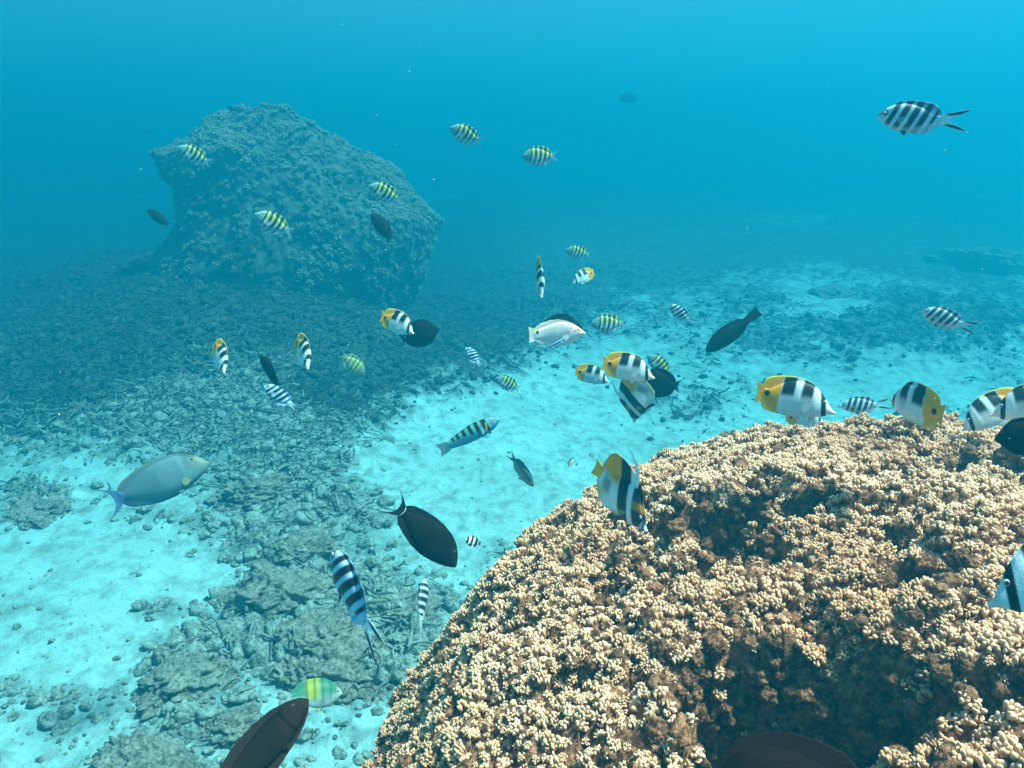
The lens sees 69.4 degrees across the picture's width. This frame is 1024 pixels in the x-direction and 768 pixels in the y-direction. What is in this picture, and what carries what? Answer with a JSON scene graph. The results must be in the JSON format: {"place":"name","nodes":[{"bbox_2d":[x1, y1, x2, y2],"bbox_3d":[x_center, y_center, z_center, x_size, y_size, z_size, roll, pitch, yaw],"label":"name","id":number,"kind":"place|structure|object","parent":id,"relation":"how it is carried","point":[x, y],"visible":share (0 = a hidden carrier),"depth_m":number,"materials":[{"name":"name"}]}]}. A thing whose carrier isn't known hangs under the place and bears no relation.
{"place":"outdoors","nodes":[
{"label":"outdoors","id":0,"kind":"place"},
{"bbox_2d":[97,454,209,518],"bbox_3d":[-1.336,0.369,2.766,0.400,0.158,0.104,-25,4,-18],"label":"pale surgeonfish","id":1,"kind":"object","parent":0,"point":[162,479],"visible":1,"depth_m":2.75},
{"bbox_2d":[147,209,171,227],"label":"dark fish","id":2,"kind":"object","parent":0,"point":[157,216],"visible":1,"depth_m":4.59},
{"bbox_2d":[176,144,207,164],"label":"sergeant fish","id":3,"kind":"object","parent":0,"point":[192,154],"visible":1,"depth_m":3.18},
{"bbox_2d":[211,338,227,373],"bbox_3d":[-1.064,-0.103,2.697,0.048,0.093,0.165,18,23,-49],"label":"butterflyfish","id":4,"kind":"object","parent":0,"point":[219,352],"visible":1,"depth_m":2.68,"materials":[{"name":"white"}]},
{"bbox_2d":[227,106,236,110],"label":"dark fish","id":5,"kind":"object","parent":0,"point":[231,108],"visible":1,"depth_m":7.94},
{"bbox_2d":[220,698,308,767],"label":"dark fish","id":6,"kind":"object","parent":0,"point":[268,739],"visible":1,"depth_m":0.97},
{"bbox_2d":[260,355,280,384],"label":"dark fish","id":7,"kind":"object","parent":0,"point":[267,367],"visible":0.92,"depth_m":2.75},
{"bbox_2d":[253,210,288,234],"bbox_3d":[-0.862,-0.580,2.674,0.150,0.079,0.049,24,4,-33],"label":"sergeant fish","id":8,"kind":"object","parent":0,"point":[273,223],"visible":1,"depth_m":2.66},
{"bbox_2d":[263,384,303,415],"bbox_3d":[-0.819,0.053,2.636,0.160,0.064,0.044,39,-12,-21],"label":"scissortail fish","id":9,"kind":"object","parent":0,"point":[278,395],"visible":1,"depth_m":2.63},
{"bbox_2d":[293,333,310,369],"bbox_3d":[-0.707,-0.110,2.501,0.050,0.096,0.170,12,24,-41],"label":"butterflyfish","id":10,"kind":"object","parent":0,"point":[302,350],"visible":1,"depth_m":2.48,"materials":[{"name":"white"}]},
{"bbox_2d":[289,678,342,711],"bbox_3d":[-0.518,0.808,1.907,0.162,0.073,0.054,-7,17,-22],"label":"sergeant fish","id":11,"kind":"object","parent":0,"point":[320,693],"visible":0.91,"depth_m":1.91},
{"bbox_2d":[342,354,364,374],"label":"sergeant fish","id":12,"kind":"object","parent":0,"point":[353,363],"visible":1,"depth_m":3.21},
{"bbox_2d":[330,549,385,667],"bbox_3d":[-0.216,0.299,1.016,0.061,0.076,0.190,-2,36,-36],"label":"scissortail fish","id":13,"kind":"object","parent":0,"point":[348,585],"visible":1,"depth_m":1.01},
{"bbox_2d":[368,181,397,202],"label":"sergeant fish","id":14,"kind":"object","parent":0,"point":[384,192],"visible":1,"depth_m":2.98},
{"bbox_2d":[371,213,396,244],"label":"dark fish","id":15,"kind":"object","parent":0,"point":[381,225],"visible":1,"depth_m":3.75},
{"bbox_2d":[379,309,413,334],"bbox_3d":[-0.388,-0.208,2.512,0.150,0.085,0.044,18,2,24],"label":"butterflyfish","id":16,"kind":"object","parent":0,"point":[398,322],"visible":1,"depth_m":2.51,"materials":[{"name":"white"}]},
{"bbox_2d":[398,319,438,346],"bbox_3d":[-0.423,-0.216,3.230,0.207,0.136,0.051,2,16,9],"label":"black surgeonfish","id":17,"kind":"object","parent":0,"point":[425,333],"visible":0.9,"depth_m":3.22,"materials":[{"name":"black"}]},
{"bbox_2d":[382,493,457,566],"bbox_3d":[-0.199,0.321,1.633,0.082,0.220,0.059,-47,-3,-13],"label":"black surgeonfish","id":18,"kind":"object","parent":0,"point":[427,535],"visible":1,"depth_m":1.62,"materials":[{"name":"black"}]},
{"bbox_2d":[418,578,428,639],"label":"scissortail fish","id":19,"kind":"object","parent":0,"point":[423,591],"visible":1,"depth_m":1.76},
{"bbox_2d":[449,123,478,144],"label":"sergeant fish","id":20,"kind":"object","parent":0,"point":[466,134],"visible":1,"depth_m":3.01},
{"bbox_2d":[436,417,499,456],"bbox_3d":[-0.123,0.144,2.069,0.200,0.049,0.047,-28,-2,5],"label":"barred wrasse","id":21,"kind":"object","parent":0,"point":[474,431],"visible":1,"depth_m":2.06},
{"bbox_2d":[465,535,480,546],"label":"dascyllus fish","id":22,"kind":"object","parent":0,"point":[471,540],"visible":1,"depth_m":1.95},
{"bbox_2d":[465,347,484,369],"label":"scissortail fish","id":23,"kind":"object","parent":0,"point":[472,354],"visible":1,"depth_m":3.35},
{"bbox_2d":[495,375,517,391],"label":"sergeant fish","id":24,"kind":"object","parent":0,"point":[507,383],"visible":1,"depth_m":3.81},
{"bbox_2d":[9,24,1009,569],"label":"drifting particles","id":25,"kind":"object","parent":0,"point":[649,434],"visible":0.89,"depth_m":0.77,"materials":[{"name":"white"}]},
{"bbox_2d":[0,179,1023,767],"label":"seabed","id":26,"kind":"structure","parent":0,"point":[818,227],"depth_m":7.74,"materials":[{"name":"beige sand"}]},
{"bbox_2d":[0,484,73,530],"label":"reef rock","id":27,"kind":"object","parent":26,"relation":"on","point":[28,510],"visible":0.93,"depth_m":4.70,"materials":[{"name":"grey stone"}]},
{"bbox_2d":[91,730,206,767],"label":"reef rock","id":28,"kind":"object","parent":26,"relation":"on","point":[139,749],"visible":0.98,"depth_m":2.80,"materials":[{"name":"grey stone"}]},
{"bbox_2d":[131,641,247,720],"bbox_3d":[-1.406,1.345,3.330,0.534,0.226,0.519,-1,16,-3],"label":"reef rock","id":29,"kind":"object","parent":26,"relation":"on","point":[176,677],"visible":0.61,"depth_m":3.23,"materials":[{"name":"grey stone"}]},
{"bbox_2d":[198,701,260,749],"bbox_3d":[-1.134,1.423,3.018,0.247,0.165,0.250,-14,21,-40],"label":"reef rock","id":30,"kind":"object","parent":26,"relation":"on","point":[235,725],"visible":0.66,"depth_m":2.99,"materials":[{"name":"grey stone"}]},
{"bbox_2d":[204,472,293,511],"bbox_3d":[-1.732,0.749,4.982,0.554,0.290,0.643,2,6,42],"label":"reef rock","id":31,"kind":"object","parent":26,"relation":"on","point":[245,492],"visible":0.56,"depth_m":4.80,"materials":[{"name":"grey stone"}]},
{"bbox_2d":[0,341,499,760],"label":"dead coral branches","id":32,"kind":"object","parent":26,"relation":"on","point":[164,387],"visible":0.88,"depth_m":5.54,"materials":[{"name":"grey stone"}]},
{"bbox_2d":[219,559,333,614],"bbox_3d":[-1.258,1.135,3.907,0.680,0.327,0.569,-1,16,-2],"label":"reef rock","id":33,"kind":"object","parent":26,"relation":"on","point":[266,587],"visible":0.66,"depth_m":3.81,"materials":[{"name":"grey stone"}]},
{"bbox_2d":[147,102,444,312],"bbox_3d":[-3.050,-1.929,9.202,4.407,2.948,3.157,0,16,0],"label":"coral boulder","id":34,"kind":"object","parent":26,"relation":"on","point":[309,181],"visible":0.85,"depth_m":8.19,"materials":[{"name":"stone"}]},
{"bbox_2d":[269,653,327,686],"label":"reef rock","id":35,"kind":"object","parent":26,"relation":"on","point":[291,667],"visible":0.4,"depth_m":3.27,"materials":[{"name":"grey stone"}]},
{"bbox_2d":[264,525,337,565],"bbox_3d":[-1.266,0.965,4.342,0.427,0.199,0.527,-26,17,-32],"label":"reef rock","id":36,"kind":"object","parent":26,"relation":"on","point":[301,540],"visible":0.77,"depth_m":4.23,"materials":[{"name":"grey stone"}]},
{"bbox_2d":[264,607,354,663],"bbox_3d":[-0.902,1.210,3.495,0.490,0.239,0.357,-11,19,-35],"label":"reef rock","id":37,"kind":"object","parent":26,"relation":"on","point":[333,625],"visible":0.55,"depth_m":3.43,"materials":[{"name":"grey stone"}]},
{"bbox_2d":[0,357,667,767],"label":"coral rubble","id":38,"kind":"object","parent":26,"relation":"on","point":[200,711],"visible":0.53,"depth_m":4.18,"materials":[{"name":"grey stone"}]},
{"bbox_2d":[284,624,398,706],"bbox_3d":[-0.747,1.326,3.367,0.567,0.323,0.513,-1,20,2],"label":"reef rock","id":39,"kind":"object","parent":26,"relation":"on","point":[342,669],"visible":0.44,"depth_m":3.25,"materials":[{"name":"grey stone"}]},
{"bbox_2d":[379,589,441,623],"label":"reef rock","id":40,"kind":"object","parent":26,"relation":"on","point":[433,603],"visible":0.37,"depth_m":3.72,"materials":[{"name":"grey stone"}]},
{"bbox_2d":[0,246,1023,433],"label":"dead coral branches","id":41,"kind":"object","parent":26,"relation":"on","point":[84,390],"visible":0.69,"depth_m":7.83,"materials":[{"name":"grey stone"}]},
{"bbox_2d":[359,411,1023,767],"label":"coral colony","id":42,"kind":"object","parent":26,"relation":"on","point":[836,598],"visible":0.95,"depth_m":1.34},
{"bbox_2d":[807,285,855,299],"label":"reef rock","id":43,"kind":"object","parent":26,"relation":"on","point":[827,292],"visible":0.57,"depth_m":11.17,"materials":[{"name":"stone"}]},
{"bbox_2d":[920,245,1023,274],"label":"reef rock","id":44,"kind":"object","parent":26,"relation":"on","point":[985,258],"visible":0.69,"depth_m":12.94,"materials":[{"name":"stone"}]},
{"bbox_2d":[0,250,1023,441],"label":"coral rubble","id":45,"kind":"object","parent":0,"point":[161,365],"visible":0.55,"depth_m":7.36,"materials":[{"name":"grey stone"}]},
{"bbox_2d":[0,0,1023,180],"label":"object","id":46,"kind":"structure","parent":0,"point":[728,90],"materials":[{"name":"blue liquid"}]},
{"bbox_2d":[507,450,533,486],"bbox_3d":[0.030,0.299,2.583,0.046,0.067,0.150,-19,65,-42],"label":"grey damselfish","id":47,"kind":"object","parent":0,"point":[522,471],"visible":1,"depth_m":2.57,"materials":[{"name":"grey"}]},
{"bbox_2d":[522,146,552,166],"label":"sergeant fish","id":48,"kind":"object","parent":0,"point":[536,156],"visible":1,"depth_m":2.89},
{"bbox_2d":[536,255,544,298],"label":"butterflyfish","id":49,"kind":"object","parent":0,"point":[540,282],"visible":1,"depth_m":2.44,"materials":[{"name":"white"}]},
{"bbox_2d":[528,319,584,345],"bbox_3d":[0.160,-0.181,2.652,0.201,0.095,0.057,-1,16,-4],"label":"white wrasse","id":50,"kind":"object","parent":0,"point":[549,333],"visible":0.98,"depth_m":2.66,"materials":[{"name":"white"}]},
{"bbox_2d":[547,338,565,348],"bbox_3d":[0.152,-0.138,2.475,0.070,0.012,0.015,-27,1,5],"label":"cleaner wrasse","id":51,"kind":"object","parent":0,"point":[557,342],"visible":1,"depth_m":2.47,"materials":[{"name":"blue"}]},
{"bbox_2d":[544,314,581,328],"bbox_3d":[0.192,-0.231,3.136,0.210,0.129,0.060,-10,4,4],"label":"black surgeonfish","id":52,"kind":"object","parent":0,"point":[567,317],"visible":0.2,"depth_m":3.13,"materials":[{"name":"black"}]},
{"bbox_2d":[568,455,574,466],"bbox_3d":[0.279,0.363,3.472,0.027,0.060,0.019,27,-23,7],"label":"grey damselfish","id":53,"kind":"object","parent":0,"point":[570,461],"visible":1,"depth_m":3.47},
{"bbox_2d":[565,245,587,259],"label":"sergeant fish","id":54,"kind":"object","parent":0,"point":[578,252],"visible":1,"depth_m":3.90},
{"bbox_2d":[572,268,594,283],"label":"butterflyfish","id":55,"kind":"object","parent":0,"point":[583,275],"visible":1,"depth_m":3.94,"materials":[{"name":"white"}]},
{"bbox_2d":[574,364,609,384],"bbox_3d":[0.330,-0.038,3.032,0.150,0.084,0.044,10,2,18],"label":"butterflyfish","id":56,"kind":"object","parent":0,"point":[591,373],"visible":1,"depth_m":3.03,"materials":[{"name":"white"}]},
{"bbox_2d":[590,314,622,333],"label":"sergeant fish","id":57,"kind":"object","parent":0,"point":[609,323],"visible":1,"depth_m":3.12},
{"bbox_2d":[591,445,647,532],"bbox_3d":[0.232,0.210,1.586,0.053,0.179,0.161,-7,17,-23],"label":"bannerfish","id":58,"kind":"object","parent":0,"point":[620,491],"visible":1,"depth_m":1.57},
{"bbox_2d":[601,352,654,382],"bbox_3d":[0.357,-0.050,2.262,0.165,0.093,0.048,8,3,14],"label":"butterflyfish","id":59,"kind":"object","parent":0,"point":[632,367],"visible":1,"depth_m":2.26,"materials":[{"name":"white"}]},
{"bbox_2d":[618,93,639,102],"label":"dark fish","id":60,"kind":"object","parent":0,"point":[628,97],"visible":1,"depth_m":13.82},
{"bbox_2d":[613,380,655,422],"bbox_3d":[0.452,0.049,2.721,0.161,0.190,0.055,12,20,36],"label":"bannerfish","id":61,"kind":"object","parent":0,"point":[636,398],"visible":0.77,"depth_m":2.71,"materials":[{"name":"white"}]},
{"bbox_2d":[647,354,669,371],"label":"sergeant fish","id":62,"kind":"object","parent":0,"point":[656,361],"visible":0.69,"depth_m":3.42},
{"bbox_2d":[647,368,683,397],"bbox_3d":[0.582,-0.003,2.894,0.189,0.112,0.053,8,18,27],"label":"black surgeonfish","id":63,"kind":"object","parent":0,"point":[663,383],"visible":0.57,"depth_m":2.88,"materials":[{"name":"black"}]},
{"bbox_2d":[668,304,696,328],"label":"scissortail fish","id":64,"kind":"object","parent":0,"point":[679,312],"visible":1,"depth_m":3.21},
{"bbox_2d":[706,307,762,351],"bbox_3d":[0.909,-0.219,3.049,0.270,0.077,0.059,-39,-7,15],"label":"dark fish","id":65,"kind":"object","parent":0,"point":[724,336],"visible":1,"depth_m":3.05},
{"bbox_2d":[755,376,835,420],"bbox_3d":[0.629,0.032,1.641,0.170,0.096,0.049,8,2,21],"label":"butterflyfish","id":66,"kind":"object","parent":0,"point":[801,398],"visible":1,"depth_m":1.64,"materials":[{"name":"white"}]},
{"bbox_2d":[785,415,820,427],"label":"butterflyfish","id":67,"kind":"object","parent":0,"point":[807,422],"visible":0.45,"depth_m":2.78,"materials":[{"name":"white"}]},
{"bbox_2d":[716,731,896,767],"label":"black surgeonfish","id":68,"kind":"object","parent":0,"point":[768,749],"visible":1,"depth_m":0.76,"materials":[{"name":"black"}]},
{"bbox_2d":[840,396,891,414],"bbox_3d":[1.187,0.072,2.479,0.160,0.064,0.044,-5,-3,17],"label":"scissortail fish","id":69,"kind":"object","parent":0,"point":[858,404],"visible":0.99,"depth_m":2.48},
{"bbox_2d":[889,381,946,428],"bbox_3d":[0.818,0.040,1.494,0.046,0.092,0.162,-6,17,-20],"label":"butterflyfish","id":70,"kind":"object","parent":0,"point":[917,403],"visible":1,"depth_m":1.47,"materials":[{"name":"white"}]},
{"bbox_2d":[876,101,972,135],"bbox_3d":[0.816,-0.525,1.468,0.170,0.068,0.047,10,22,17],"label":"scissortail fish","id":71,"kind":"object","parent":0,"point":[912,117],"visible":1,"depth_m":1.47},
{"bbox_2d":[921,306,978,335],"bbox_3d":[1.280,-0.185,2.163,0.160,0.064,0.044,23,16,19],"label":"scissortail fish","id":72,"kind":"object","parent":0,"point":[944,318],"visible":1,"depth_m":2.16},
{"bbox_2d":[962,387,1013,431],"bbox_3d":[1.171,0.065,1.802,0.160,0.090,0.046,-25,-15,17],"label":"butterflyfish","id":73,"kind":"object","parent":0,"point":[982,407],"visible":0.54,"depth_m":1.80,"materials":[{"name":"white"}]},
{"bbox_2d":[987,543,1023,611],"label":"butterflyfish","id":74,"kind":"object","parent":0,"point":[1009,594],"visible":1,"depth_m":0.81,"materials":[{"name":"white"}]},
{"bbox_2d":[989,384,1023,420],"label":"butterflyfish","id":75,"kind":"object","parent":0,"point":[1010,406],"visible":0.91,"depth_m":1.56,"materials":[{"name":"white"}]},
{"bbox_2d":[994,417,1023,455],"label":"black surgeonfish","id":76,"kind":"object","parent":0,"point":[1013,430],"visible":1,"depth_m":1.24,"materials":[{"name":"black"}]}
]}

